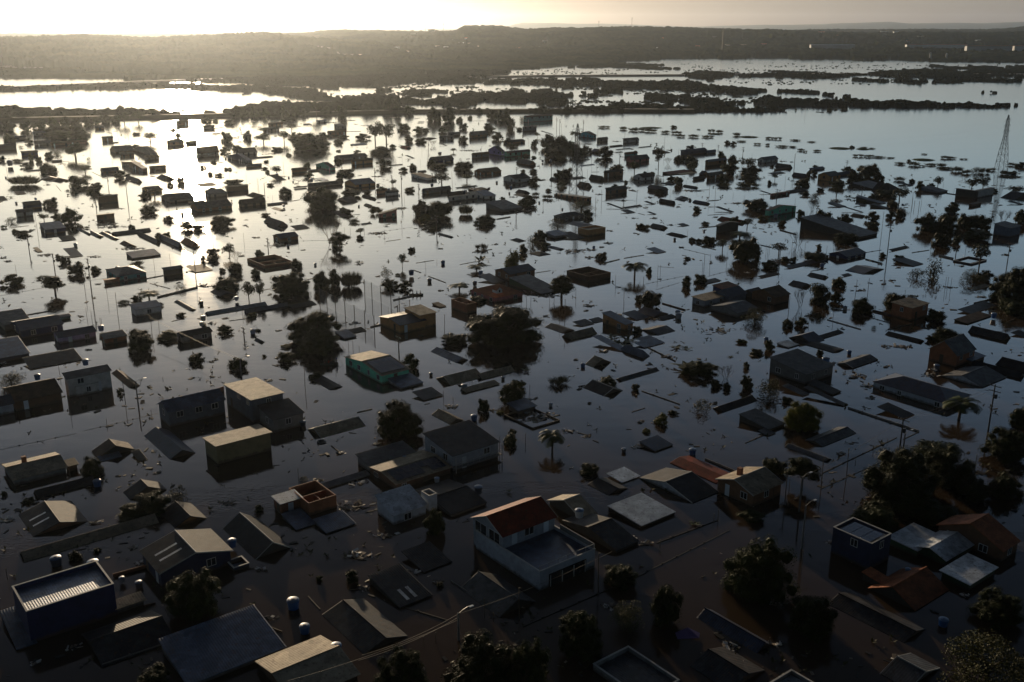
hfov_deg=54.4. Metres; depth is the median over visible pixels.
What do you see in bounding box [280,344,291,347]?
shrub
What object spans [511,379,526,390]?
shrub
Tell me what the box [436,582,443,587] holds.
shrub
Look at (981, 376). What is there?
submerged roof
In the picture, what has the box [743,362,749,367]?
shrub
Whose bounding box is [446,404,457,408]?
debris pile
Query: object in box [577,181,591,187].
submerged roof
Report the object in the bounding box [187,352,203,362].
shrub
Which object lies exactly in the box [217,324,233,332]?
shrub
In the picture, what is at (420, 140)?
tree
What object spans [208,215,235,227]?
tree
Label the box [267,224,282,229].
submerged roof
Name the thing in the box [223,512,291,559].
submerged roof
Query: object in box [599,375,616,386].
shrub
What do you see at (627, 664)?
house
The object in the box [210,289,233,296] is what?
submerged roof
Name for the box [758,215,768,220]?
shrub
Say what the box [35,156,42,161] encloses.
shrub
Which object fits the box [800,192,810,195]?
shrub
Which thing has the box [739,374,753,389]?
shrub
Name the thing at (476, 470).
drifting weed
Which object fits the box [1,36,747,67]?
hills
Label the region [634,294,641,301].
shrub
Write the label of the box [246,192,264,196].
submerged roof
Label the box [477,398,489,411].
shrub
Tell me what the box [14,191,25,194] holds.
submerged roof
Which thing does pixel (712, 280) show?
submerged roof
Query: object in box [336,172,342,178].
shrub
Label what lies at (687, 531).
garden wall
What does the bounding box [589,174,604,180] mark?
submerged roof
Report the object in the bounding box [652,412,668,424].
shrub
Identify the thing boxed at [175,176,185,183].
shrub
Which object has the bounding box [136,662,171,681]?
shrub
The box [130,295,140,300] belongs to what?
shrub
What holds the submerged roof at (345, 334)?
on the flood water
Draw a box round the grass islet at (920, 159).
[914,158,935,160]
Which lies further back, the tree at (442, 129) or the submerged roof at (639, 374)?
the tree at (442, 129)
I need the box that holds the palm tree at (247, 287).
[241,281,254,302]
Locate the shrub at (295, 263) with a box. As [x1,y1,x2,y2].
[290,258,302,267]
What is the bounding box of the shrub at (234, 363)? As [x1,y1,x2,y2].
[227,357,247,368]
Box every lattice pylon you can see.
[569,123,583,194]
[994,115,1010,169]
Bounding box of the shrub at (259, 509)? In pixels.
[254,504,263,512]
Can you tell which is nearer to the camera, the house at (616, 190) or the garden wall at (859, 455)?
the garden wall at (859, 455)
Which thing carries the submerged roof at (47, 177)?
on the flood water
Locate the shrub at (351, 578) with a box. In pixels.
[345,569,358,583]
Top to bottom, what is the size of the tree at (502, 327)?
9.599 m
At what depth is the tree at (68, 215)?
375.94 m
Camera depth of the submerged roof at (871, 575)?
131.76 m
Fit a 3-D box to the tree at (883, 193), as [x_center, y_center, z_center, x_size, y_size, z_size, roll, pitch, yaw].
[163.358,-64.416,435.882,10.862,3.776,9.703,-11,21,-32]
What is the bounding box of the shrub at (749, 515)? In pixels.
[737,508,766,522]
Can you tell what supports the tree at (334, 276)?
on the flood water
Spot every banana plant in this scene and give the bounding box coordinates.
[474,256,487,262]
[607,333,619,339]
[612,340,632,345]
[620,335,637,341]
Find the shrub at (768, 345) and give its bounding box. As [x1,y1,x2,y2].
[765,339,774,350]
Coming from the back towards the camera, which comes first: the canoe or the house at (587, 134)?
the house at (587, 134)
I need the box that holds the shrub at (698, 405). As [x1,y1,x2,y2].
[692,399,710,411]
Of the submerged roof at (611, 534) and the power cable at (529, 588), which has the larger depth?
the submerged roof at (611, 534)
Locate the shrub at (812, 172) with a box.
[810,169,817,174]
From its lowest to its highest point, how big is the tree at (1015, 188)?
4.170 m
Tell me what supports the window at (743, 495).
in the house at (751, 486)
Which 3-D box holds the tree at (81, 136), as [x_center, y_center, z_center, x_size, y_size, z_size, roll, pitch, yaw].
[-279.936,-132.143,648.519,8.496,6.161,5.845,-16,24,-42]
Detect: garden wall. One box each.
[0,433,75,449]
[102,644,160,664]
[113,565,145,576]
[157,286,197,297]
[404,606,447,620]
[450,580,467,591]
[523,572,646,626]
[640,530,729,574]
[656,520,717,542]
[662,303,685,309]
[705,458,734,470]
[820,463,878,488]
[823,437,896,472]
[827,319,860,329]
[848,407,918,431]
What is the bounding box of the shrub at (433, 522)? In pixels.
[422,508,445,535]
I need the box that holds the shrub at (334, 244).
[328,241,342,247]
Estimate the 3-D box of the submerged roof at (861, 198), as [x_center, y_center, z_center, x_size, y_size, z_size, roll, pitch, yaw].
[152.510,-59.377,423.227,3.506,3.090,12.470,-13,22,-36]
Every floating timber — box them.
[642,391,679,404]
[647,347,675,361]
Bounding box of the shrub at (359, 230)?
[355,228,363,234]
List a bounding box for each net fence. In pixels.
[319,291,374,331]
[364,281,409,311]
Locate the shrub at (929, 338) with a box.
[925,335,934,341]
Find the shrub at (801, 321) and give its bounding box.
[794,317,808,326]
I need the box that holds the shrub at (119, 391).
[116,388,124,393]
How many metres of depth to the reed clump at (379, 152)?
579.47 m
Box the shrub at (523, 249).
[519,244,527,253]
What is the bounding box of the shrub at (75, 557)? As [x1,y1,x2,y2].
[68,550,83,561]
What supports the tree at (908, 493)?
on the flood water
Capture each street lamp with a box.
[135,377,146,405]
[457,605,473,640]
[798,471,811,511]
[801,499,816,548]
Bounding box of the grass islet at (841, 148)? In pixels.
[830,147,850,149]
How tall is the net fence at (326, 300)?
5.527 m
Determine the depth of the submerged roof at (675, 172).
506.49 m
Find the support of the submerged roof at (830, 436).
on the flood water
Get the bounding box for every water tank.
[6,160,12,165]
[34,373,39,379]
[49,555,61,566]
[82,359,87,365]
[86,558,98,562]
[92,479,100,486]
[98,325,103,330]
[118,576,124,582]
[135,580,142,587]
[227,538,235,547]
[286,596,298,610]
[299,420,305,426]
[299,622,309,634]
[331,641,341,646]
[471,414,476,420]
[474,485,482,494]
[575,508,583,518]
[676,313,681,318]
[689,448,695,454]
[822,356,829,361]
[938,616,948,627]
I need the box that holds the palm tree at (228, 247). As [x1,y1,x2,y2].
[221,243,234,256]
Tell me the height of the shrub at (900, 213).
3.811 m
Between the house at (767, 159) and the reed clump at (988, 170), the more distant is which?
the house at (767, 159)
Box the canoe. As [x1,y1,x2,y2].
[320,362,337,364]
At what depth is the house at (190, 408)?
186.24 m
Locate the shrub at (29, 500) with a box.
[21,496,34,504]
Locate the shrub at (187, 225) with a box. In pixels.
[180,221,192,229]
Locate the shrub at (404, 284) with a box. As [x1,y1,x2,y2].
[398,279,412,288]
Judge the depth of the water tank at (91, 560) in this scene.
132.94 m
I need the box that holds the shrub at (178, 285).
[173,283,187,290]
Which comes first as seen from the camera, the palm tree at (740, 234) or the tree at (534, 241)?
the tree at (534, 241)
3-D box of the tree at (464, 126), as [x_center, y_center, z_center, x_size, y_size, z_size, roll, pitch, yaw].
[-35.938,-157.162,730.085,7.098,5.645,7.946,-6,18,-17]
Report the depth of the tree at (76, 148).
563.10 m
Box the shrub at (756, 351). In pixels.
[749,348,763,355]
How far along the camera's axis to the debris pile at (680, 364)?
215.51 m
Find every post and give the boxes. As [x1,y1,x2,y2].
[518,587,519,620]
[598,552,599,592]
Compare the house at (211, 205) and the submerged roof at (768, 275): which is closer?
the submerged roof at (768, 275)
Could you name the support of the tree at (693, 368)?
on the flood water
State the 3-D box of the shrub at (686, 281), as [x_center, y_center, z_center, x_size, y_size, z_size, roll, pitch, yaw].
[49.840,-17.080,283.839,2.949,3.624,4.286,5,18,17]
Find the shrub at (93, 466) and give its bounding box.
[78,455,105,478]
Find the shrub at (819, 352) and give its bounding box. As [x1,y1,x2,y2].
[816,349,823,355]
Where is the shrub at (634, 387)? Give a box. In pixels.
[631,384,639,390]
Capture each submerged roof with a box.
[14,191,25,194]
[19,500,87,536]
[19,513,158,561]
[22,348,81,369]
[33,475,93,498]
[40,176,56,179]
[50,177,67,180]
[58,235,75,240]
[63,247,82,256]
[77,227,89,234]
[81,610,171,667]
[90,232,103,237]
[92,438,134,461]
[99,231,118,239]
[112,228,150,234]
[112,369,139,387]
[120,241,135,247]
[123,478,166,499]
[125,175,141,182]
[126,249,160,259]
[131,449,147,460]
[137,231,159,243]
[144,427,195,458]
[156,174,173,179]
[159,234,181,246]
[162,501,205,527]
[174,300,195,310]
[181,237,199,246]
[186,264,212,272]
[188,200,204,203]
[196,182,215,186]
[205,302,266,314]
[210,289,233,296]
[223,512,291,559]
[244,302,287,312]
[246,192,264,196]
[249,156,272,158]
[264,217,287,226]
[267,201,286,205]
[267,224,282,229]
[269,174,285,180]
[281,508,315,529]
[288,301,316,308]
[291,224,308,229]
[308,375,341,389]
[308,416,365,437]
[313,510,355,533]
[321,470,369,487]
[322,598,406,653]
[331,211,348,216]
[335,329,355,339]
[338,196,357,202]
[348,327,366,332]
[362,195,375,199]
[368,563,432,607]
[401,541,451,572]
[412,387,442,400]
[415,479,486,516]
[431,347,467,362]
[432,302,445,307]
[432,408,463,423]
[436,368,479,384]
[438,233,452,237]
[447,190,466,195]
[455,185,476,188]
[460,380,499,392]
[460,570,535,617]
[468,187,487,190]
[477,365,514,379]
[478,273,503,282]
[509,274,553,294]
[511,238,524,241]
[515,189,529,193]
[530,251,548,255]
[545,323,572,332]
[548,246,562,249]
[562,327,596,339]
[562,513,638,552]
[563,231,584,239]
[568,221,587,225]
[573,319,593,326]
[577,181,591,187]
[583,379,622,395]
[586,355,609,366]
[588,317,602,322]
[588,477,627,494]
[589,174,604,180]
[592,334,622,350]
[606,467,639,482]
[607,493,674,527]
[617,367,659,380]
[620,209,634,213]
[621,344,648,357]
[622,205,640,208]
[622,310,648,319]
[635,337,664,347]
[636,335,653,340]
[638,307,667,316]
[639,435,672,451]
[639,468,718,502]
[642,325,674,334]
[646,247,665,252]
[650,223,667,228]
[658,314,675,319]
[659,198,675,203]
[663,169,691,174]
[667,232,687,236]
[670,456,728,482]
[683,185,697,187]
[690,646,764,681]
[693,200,709,204]
[697,607,770,652]
[702,278,721,283]
[713,395,757,412]
[716,206,733,211]
[717,216,741,223]
[739,408,785,430]
[758,272,778,277]
[758,428,774,435]
[774,167,789,170]
[775,163,791,167]
[777,340,798,347]
[782,384,808,395]
[784,259,825,268]
[785,443,831,461]
[787,188,805,191]
[788,280,811,287]
[789,331,823,341]
[792,172,807,176]
[794,339,843,352]
[803,386,846,405]
[806,426,855,446]
[807,272,827,278]
[807,379,841,394]
[819,330,843,338]
[830,592,924,642]
[837,354,877,367]
[845,265,881,273]
[850,213,864,217]
[852,180,876,189]
[856,195,884,203]
[862,567,890,584]
[868,566,948,610]
[870,203,888,208]
[872,182,884,190]
[873,310,891,315]
[877,402,913,418]
[880,653,939,681]
[885,331,923,342]
[888,246,908,250]
[893,257,922,265]
[941,366,1005,386]
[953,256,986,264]
[954,311,990,323]
[958,301,996,313]
[968,326,1010,340]
[970,360,1023,377]
[971,284,988,289]
[995,357,1023,371]
[1000,191,1023,199]
[1011,330,1023,337]
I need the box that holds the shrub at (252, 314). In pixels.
[248,312,256,316]
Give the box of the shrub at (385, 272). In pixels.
[381,266,392,278]
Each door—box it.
[23,400,28,408]
[288,502,293,510]
[462,456,466,467]
[512,533,516,544]
[544,521,548,531]
[725,483,729,495]
[939,354,943,362]
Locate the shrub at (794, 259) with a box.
[789,256,797,261]
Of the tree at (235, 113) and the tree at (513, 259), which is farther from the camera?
the tree at (235, 113)
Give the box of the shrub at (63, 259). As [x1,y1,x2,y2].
[57,255,71,263]
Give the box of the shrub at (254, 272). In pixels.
[251,268,260,275]
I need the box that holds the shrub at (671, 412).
[667,410,679,414]
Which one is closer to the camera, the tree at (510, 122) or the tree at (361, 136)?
the tree at (361, 136)
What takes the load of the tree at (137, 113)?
on the flood water
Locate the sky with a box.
[0,0,1023,28]
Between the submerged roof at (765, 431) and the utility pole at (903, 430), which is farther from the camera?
the submerged roof at (765, 431)
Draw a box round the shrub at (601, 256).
[594,251,607,259]
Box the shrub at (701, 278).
[693,274,708,283]
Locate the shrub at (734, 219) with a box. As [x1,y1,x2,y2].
[729,216,738,221]
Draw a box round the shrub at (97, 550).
[93,547,101,553]
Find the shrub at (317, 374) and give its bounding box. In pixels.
[308,371,324,379]
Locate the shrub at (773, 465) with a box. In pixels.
[762,457,788,474]
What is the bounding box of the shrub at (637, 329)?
[632,325,642,333]
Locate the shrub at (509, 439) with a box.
[502,432,516,447]
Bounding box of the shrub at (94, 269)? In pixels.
[90,266,100,272]
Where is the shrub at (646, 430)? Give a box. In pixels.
[642,427,650,432]
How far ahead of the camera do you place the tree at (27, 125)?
721.51 m
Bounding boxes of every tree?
[0,120,17,130]
[0,273,24,285]
[0,370,27,388]
[2,133,16,141]
[5,217,17,222]
[15,230,32,235]
[18,118,35,130]
[20,162,31,166]
[24,138,33,143]
[33,119,48,127]
[39,163,59,172]
[41,276,65,294]
[42,123,68,136]
[42,197,57,206]
[43,151,53,157]
[45,130,72,140]
[46,117,60,124]
[50,213,61,220]
[59,116,69,125]
[59,207,83,223]
[61,143,87,157]
[63,175,89,187]
[65,124,91,137]
[65,261,87,274]
[70,117,81,125]
[77,134,88,140]
[79,165,90,172]
[81,116,93,125]
[85,182,103,192]
[92,117,101,123]
[99,113,111,122]
[110,115,120,122]
[113,170,130,178]
[114,503,155,522]
[116,112,129,123]
[127,334,155,352]
[128,328,151,338]
[131,110,144,121]
[133,489,173,516]
[135,290,158,299]
[137,192,151,198]
[139,204,157,213]
[143,132,157,142]
[143,187,162,197]
[148,108,159,112]
[155,329,177,340]
[161,566,222,624]
[169,128,178,135]
[174,132,182,137]
[178,107,186,112]
[191,224,204,230]
[199,117,212,121]
[207,255,218,262]
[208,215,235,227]
[211,276,239,291]
[219,146,230,152]
[221,131,233,141]
[223,179,243,185]
[224,119,235,123]
[227,262,242,273]
[230,107,239,117]
[230,251,241,260]
[231,145,242,149]
[240,109,249,117]
[243,130,251,139]
[249,107,259,117]
[254,133,270,142]
[259,107,270,116]
[269,271,311,298]
[271,147,283,150]
[271,166,281,172]
[279,131,290,142]
[279,187,292,194]
[280,116,295,121]
[284,309,342,341]
[286,123,295,131]
[286,132,331,150]
[288,106,299,115]
[295,324,337,356]
[300,187,340,210]
[303,172,314,177]
[304,187,338,201]
[310,100,321,115]
[312,270,331,288]
[316,132,330,139]
[316,214,342,237]
[327,231,351,248]
[328,269,340,286]
[333,138,342,143]
[334,158,341,162]
[337,105,347,118]
[337,135,348,138]
[337,169,354,174]
[340,188,361,196]
[341,209,353,214]
[355,133,371,138]
[366,121,383,142]
[369,146,390,154]
[372,642,428,681]
[374,122,394,143]
[374,398,425,440]
[375,158,391,167]
[380,279,398,289]
[381,96,393,109]
[392,94,400,108]
[396,122,410,130]
[403,105,413,113]
[404,135,412,141]
[405,186,414,191]
[409,163,416,169]
[411,199,431,215]
[412,126,427,133]
[415,137,426,142]
[418,213,431,220]
[420,221,440,228]
[426,106,442,121]
[426,160,436,165]
[427,201,454,217]
[430,172,450,184]
[431,163,448,168]
[438,126,448,131]
[440,629,516,681]
[441,106,455,121]
[441,332,467,345]
[448,282,468,290]
[453,161,472,170]
[455,116,462,121]
[457,135,468,141]
[458,123,468,129]
[462,174,473,181]
[464,304,544,349]
[468,264,485,270]
[470,295,486,302]
[473,213,496,225]
[483,123,495,130]
[486,109,495,118]
[492,108,509,120]
[492,131,503,139]
[498,380,525,402]
[503,250,521,266]
[505,116,514,129]
[506,143,518,147]
[506,637,551,681]
[517,198,533,206]
[520,195,536,204]
[526,235,539,245]
[527,176,539,183]
[531,139,538,146]
[532,230,546,239]
[538,429,564,452]
[539,134,555,147]
[542,146,568,157]
[548,274,574,298]
[549,134,567,149]
[549,218,569,229]
[553,170,566,178]
[555,155,564,160]
[558,610,603,663]
[561,168,572,177]
[564,140,576,150]
[567,198,596,212]
[568,147,586,156]
[580,209,593,217]
[583,145,592,152]
[594,146,613,157]
[603,563,638,592]
[608,600,644,633]
[609,164,623,169]
[622,262,648,277]
[629,161,640,172]
[638,290,662,307]
[649,584,683,626]
[654,146,665,168]
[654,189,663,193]
[666,176,674,180]
[673,155,679,161]
[673,176,681,184]
[679,360,719,377]
[683,155,699,162]
[687,161,697,168]
[702,236,716,243]
[716,174,728,182]
[716,239,727,250]
[718,151,725,157]
[718,366,734,378]
[719,160,739,173]
[719,534,801,607]
[727,155,737,163]
[727,236,762,261]
[730,231,749,237]
[736,157,758,164]
[738,173,756,180]
[739,165,762,174]
[741,307,766,325]
[742,198,769,209]
[760,259,779,269]
[771,243,787,253]
[781,456,821,487]
[782,400,823,432]
[786,594,839,644]
[790,233,809,245]
[793,177,810,187]
[794,289,805,305]
[802,251,825,261]
[807,282,825,303]
[808,199,818,210]
[809,193,820,199]
[809,286,831,304]
[816,209,833,217]
[829,179,848,187]
[831,187,843,195]
[832,232,858,243]
[832,276,846,287]
[836,214,852,223]
[841,166,853,170]
[846,169,864,181]
[847,505,900,533]
[851,297,875,313]
[857,163,881,177]
[857,500,893,517]
[860,445,944,505]
[864,211,880,220]
[865,222,879,228]
[868,193,878,199]
[872,172,884,180]
[875,189,896,197]
[876,480,934,519]
[881,292,906,309]
[891,187,911,201]
[907,268,927,278]
[910,439,964,464]
[914,212,938,230]
[915,181,924,189]
[924,258,944,279]
[924,443,978,489]
[925,308,947,322]
[931,231,951,246]
[931,327,964,342]
[933,176,943,186]
[936,213,960,232]
[937,628,1023,681]
[942,396,982,419]
[944,202,959,213]
[955,476,992,502]
[956,213,971,228]
[959,268,990,284]
[963,229,993,240]
[966,177,979,189]
[966,214,993,230]
[966,584,1023,630]
[971,167,981,172]
[971,243,990,265]
[977,270,994,280]
[977,425,1023,464]
[978,175,990,188]
[987,266,1023,303]
[987,470,1023,500]
[997,298,1023,315]
[999,210,1011,221]
[1005,171,1020,175]
[1005,185,1023,191]
[1007,407,1023,428]
[1013,208,1023,223]
[1014,162,1023,167]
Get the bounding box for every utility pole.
[86,258,92,294]
[396,336,399,355]
[887,224,893,255]
[897,417,908,447]
[987,384,1000,430]
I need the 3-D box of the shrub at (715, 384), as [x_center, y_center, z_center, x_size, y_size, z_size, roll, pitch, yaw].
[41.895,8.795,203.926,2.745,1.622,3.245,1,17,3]
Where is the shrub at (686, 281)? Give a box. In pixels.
[681,275,691,286]
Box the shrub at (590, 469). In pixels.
[579,462,598,475]
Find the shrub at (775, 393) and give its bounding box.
[764,378,780,398]
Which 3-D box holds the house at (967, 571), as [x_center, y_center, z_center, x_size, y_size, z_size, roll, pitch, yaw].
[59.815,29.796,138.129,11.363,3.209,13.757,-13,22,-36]
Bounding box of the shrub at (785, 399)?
[779,396,793,403]
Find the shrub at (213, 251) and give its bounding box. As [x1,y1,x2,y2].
[205,248,220,254]
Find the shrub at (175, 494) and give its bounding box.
[168,483,187,501]
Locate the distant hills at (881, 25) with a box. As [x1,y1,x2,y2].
[0,22,1023,33]
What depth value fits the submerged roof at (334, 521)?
147.29 m
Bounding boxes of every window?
[77,377,83,383]
[176,410,183,416]
[195,406,202,412]
[206,557,215,566]
[211,402,217,408]
[285,417,290,423]
[404,511,411,520]
[443,452,447,460]
[475,519,486,535]
[484,447,489,453]
[489,528,499,543]
[524,526,533,536]
[740,491,746,499]
[764,490,768,497]
[850,538,857,547]
[978,543,987,553]
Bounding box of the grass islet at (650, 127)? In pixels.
[640,127,660,128]
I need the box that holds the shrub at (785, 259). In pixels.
[780,256,790,261]
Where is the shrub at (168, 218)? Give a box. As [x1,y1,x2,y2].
[162,216,173,220]
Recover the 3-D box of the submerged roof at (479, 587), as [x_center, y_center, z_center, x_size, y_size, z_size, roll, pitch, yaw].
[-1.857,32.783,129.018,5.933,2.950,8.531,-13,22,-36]
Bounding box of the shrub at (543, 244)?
[538,241,550,247]
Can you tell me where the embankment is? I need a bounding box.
[0,108,694,121]
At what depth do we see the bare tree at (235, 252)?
315.24 m
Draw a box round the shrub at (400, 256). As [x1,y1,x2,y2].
[397,253,405,266]
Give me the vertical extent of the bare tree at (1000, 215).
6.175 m
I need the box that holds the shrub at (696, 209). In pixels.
[693,206,701,211]
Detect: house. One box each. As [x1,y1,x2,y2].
[0,143,16,150]
[0,308,28,330]
[0,335,29,362]
[0,394,14,414]
[0,560,117,649]
[2,452,78,485]
[3,378,62,410]
[10,313,71,337]
[14,135,25,139]
[15,208,32,216]
[20,150,37,155]
[22,200,41,207]
[32,131,44,136]
[34,140,50,145]
[39,221,65,233]
[50,140,86,145]
[52,325,96,343]
[62,364,111,396]
[94,126,104,129]
[95,213,114,220]
[97,194,117,203]
[99,329,127,344]
[100,167,118,172]
[101,136,112,140]
[102,265,146,283]
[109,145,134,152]
[115,591,145,612]
[119,151,134,156]
[121,161,146,171]
[129,300,161,316]
[133,146,157,154]
[139,529,248,586]
[142,186,161,192]
[144,155,158,159]
[149,165,165,170]
[158,388,225,426]
[158,604,286,681]
[161,192,194,202]
[162,265,183,275]
[166,139,184,145]
[176,120,188,125]
[177,326,212,342]
[185,140,196,144]
[190,199,231,211]
[195,146,218,155]
[203,125,214,128]
[203,424,272,463]
[204,188,227,197]
[223,377,284,422]
[225,184,247,191]
[227,153,252,163]
[235,147,256,154]
[238,197,264,206]
[246,163,261,167]
[247,254,292,268]
[255,635,360,681]
[257,398,304,432]
[264,127,279,131]
[268,122,282,125]
[271,480,336,515]
[272,232,298,241]
[291,167,306,172]
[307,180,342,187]
[315,162,335,170]
[316,120,326,122]
[327,130,346,135]
[334,123,345,128]
[334,153,367,160]
[344,350,423,388]
[345,178,374,187]
[351,158,372,164]
[355,440,415,471]
[367,450,451,487]
[374,484,436,524]
[376,188,386,193]
[378,208,397,217]
[378,304,436,332]
[385,189,398,196]
[411,172,435,180]
[421,186,450,193]
[422,420,501,472]
[428,155,453,162]
[439,135,453,139]
[447,131,460,135]
[449,193,476,201]
[451,297,476,313]
[467,190,495,199]
[469,130,486,137]
[470,496,594,589]
[471,151,489,158]
[471,284,523,302]
[474,167,501,174]
[486,199,521,211]
[488,146,504,155]
[495,264,535,280]
[503,139,524,143]
[503,173,530,182]
[504,149,529,156]
[504,398,559,428]
[505,181,515,185]
[516,159,535,165]
[522,126,536,131]
[524,114,552,121]
[546,230,566,238]
[547,494,597,516]
[554,193,590,201]
[554,211,583,220]
[567,266,610,281]
[578,131,595,137]
[578,225,605,235]
[593,646,679,681]
[596,137,607,141]
[602,310,634,329]
[603,169,623,177]
[605,185,627,194]
[622,137,639,142]
[624,151,637,156]
[626,154,648,162]
[634,172,653,180]
[647,184,668,191]
[680,147,706,155]
[691,281,757,316]
[692,175,704,179]
[705,158,726,165]
[706,149,716,153]
[706,171,723,178]
[715,466,783,506]
[716,221,739,232]
[745,287,760,297]
[752,285,790,304]
[758,156,778,162]
[765,204,795,215]
[769,348,834,383]
[770,191,789,196]
[770,669,812,681]
[800,214,876,238]
[809,166,824,170]
[818,171,840,181]
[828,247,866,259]
[831,517,891,568]
[838,170,854,175]
[872,373,970,409]
[881,183,899,190]
[890,523,998,589]
[891,297,929,320]
[921,185,947,192]
[928,333,985,366]
[936,513,1020,561]
[955,187,994,198]
[968,201,981,206]
[993,221,1020,236]
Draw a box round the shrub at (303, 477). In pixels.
[299,476,308,482]
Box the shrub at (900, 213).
[896,209,906,217]
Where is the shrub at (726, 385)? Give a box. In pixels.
[723,382,730,389]
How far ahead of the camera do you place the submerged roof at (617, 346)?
230.83 m
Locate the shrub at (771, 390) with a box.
[756,378,774,399]
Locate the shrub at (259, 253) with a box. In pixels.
[254,249,264,256]
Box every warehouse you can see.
[809,44,854,48]
[905,44,967,48]
[964,45,1012,50]
[1012,45,1023,50]
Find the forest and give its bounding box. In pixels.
[0,25,1023,79]
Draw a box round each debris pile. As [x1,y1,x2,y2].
[0,516,14,522]
[30,658,40,665]
[65,642,82,650]
[85,519,103,524]
[96,222,116,224]
[97,224,125,228]
[121,246,143,249]
[129,544,137,549]
[134,558,143,564]
[218,497,235,507]
[255,567,267,571]
[263,615,278,620]
[264,242,289,245]
[337,499,375,512]
[343,548,380,560]
[347,478,368,485]
[359,585,369,591]
[374,532,399,538]
[406,568,430,576]
[432,579,444,583]
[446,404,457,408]
[520,413,546,422]
[523,290,542,295]
[533,412,559,418]
[537,293,559,297]
[560,249,584,253]
[600,602,618,610]
[631,444,643,448]
[639,539,653,545]
[671,360,695,367]
[702,327,735,333]
[722,640,741,650]
[768,640,785,647]
[842,371,876,379]
[860,384,872,387]
[883,654,899,661]
[893,343,911,348]
[921,372,941,376]
[959,592,970,597]
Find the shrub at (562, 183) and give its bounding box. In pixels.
[557,180,567,185]
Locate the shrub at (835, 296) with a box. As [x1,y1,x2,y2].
[830,291,844,301]
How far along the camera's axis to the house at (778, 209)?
393.84 m
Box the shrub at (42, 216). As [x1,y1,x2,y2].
[37,214,48,220]
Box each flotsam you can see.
[0,123,1023,680]
[0,141,1023,674]
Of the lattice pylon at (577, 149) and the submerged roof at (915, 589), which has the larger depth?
the lattice pylon at (577, 149)
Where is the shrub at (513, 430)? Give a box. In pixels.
[507,429,516,436]
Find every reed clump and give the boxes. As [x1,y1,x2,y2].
[4,174,41,184]
[117,299,130,304]
[127,260,143,266]
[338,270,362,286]
[348,218,359,222]
[368,208,383,213]
[372,151,384,155]
[458,203,473,213]
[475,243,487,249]
[543,195,554,198]
[548,374,573,385]
[628,127,644,130]
[643,128,656,131]
[717,183,731,186]
[737,182,760,186]
[909,162,919,165]
[950,166,964,171]
[962,169,972,173]
[977,167,990,172]
[996,175,1022,177]
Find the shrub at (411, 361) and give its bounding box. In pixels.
[401,353,420,369]
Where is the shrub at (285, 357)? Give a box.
[274,351,297,362]
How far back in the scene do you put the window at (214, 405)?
188.22 m
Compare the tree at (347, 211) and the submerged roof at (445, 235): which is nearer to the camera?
the submerged roof at (445, 235)
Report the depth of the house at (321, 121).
780.57 m
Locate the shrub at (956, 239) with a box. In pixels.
[952,235,961,243]
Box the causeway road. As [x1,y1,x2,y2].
[14,73,1023,86]
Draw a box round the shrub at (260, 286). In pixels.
[254,280,264,297]
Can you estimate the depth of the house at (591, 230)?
355.67 m
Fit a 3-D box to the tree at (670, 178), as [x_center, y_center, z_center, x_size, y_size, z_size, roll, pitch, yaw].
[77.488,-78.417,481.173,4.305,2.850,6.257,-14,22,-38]
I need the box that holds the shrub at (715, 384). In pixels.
[710,380,722,388]
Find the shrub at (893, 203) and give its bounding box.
[888,200,898,207]
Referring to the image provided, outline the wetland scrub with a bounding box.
[0,60,1023,117]
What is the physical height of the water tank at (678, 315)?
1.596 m
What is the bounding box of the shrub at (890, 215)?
[885,211,896,218]
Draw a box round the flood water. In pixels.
[0,58,1023,681]
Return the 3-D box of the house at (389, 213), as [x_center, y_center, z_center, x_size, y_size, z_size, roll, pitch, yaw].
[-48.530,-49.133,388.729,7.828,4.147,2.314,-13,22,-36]
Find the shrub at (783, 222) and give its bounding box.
[777,220,786,225]
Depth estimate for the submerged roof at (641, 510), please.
150.53 m
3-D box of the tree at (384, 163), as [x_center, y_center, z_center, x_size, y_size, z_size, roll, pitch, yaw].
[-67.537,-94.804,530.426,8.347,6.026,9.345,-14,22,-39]
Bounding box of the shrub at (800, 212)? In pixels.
[796,209,804,216]
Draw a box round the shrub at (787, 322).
[782,318,794,326]
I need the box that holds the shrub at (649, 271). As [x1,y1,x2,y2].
[646,267,651,273]
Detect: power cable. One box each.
[288,620,456,680]
[459,558,597,613]
[591,121,1006,137]
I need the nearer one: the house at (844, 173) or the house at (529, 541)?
the house at (529, 541)
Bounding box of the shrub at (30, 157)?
[28,153,33,160]
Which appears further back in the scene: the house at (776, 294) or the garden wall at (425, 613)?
the house at (776, 294)
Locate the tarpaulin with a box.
[675,627,699,638]
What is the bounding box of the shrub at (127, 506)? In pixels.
[118,503,138,519]
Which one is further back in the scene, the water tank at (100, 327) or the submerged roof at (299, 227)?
the submerged roof at (299, 227)
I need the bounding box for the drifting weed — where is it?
[0,122,1023,676]
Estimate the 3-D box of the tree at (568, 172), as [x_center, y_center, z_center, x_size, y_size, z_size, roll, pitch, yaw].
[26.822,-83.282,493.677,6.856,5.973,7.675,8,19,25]
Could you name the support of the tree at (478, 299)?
on the flood water
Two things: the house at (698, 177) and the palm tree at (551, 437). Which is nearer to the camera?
the palm tree at (551, 437)
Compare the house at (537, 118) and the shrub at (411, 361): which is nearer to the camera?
the shrub at (411, 361)
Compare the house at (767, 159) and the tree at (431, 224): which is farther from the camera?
the house at (767, 159)
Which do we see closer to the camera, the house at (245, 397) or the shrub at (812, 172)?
the house at (245, 397)

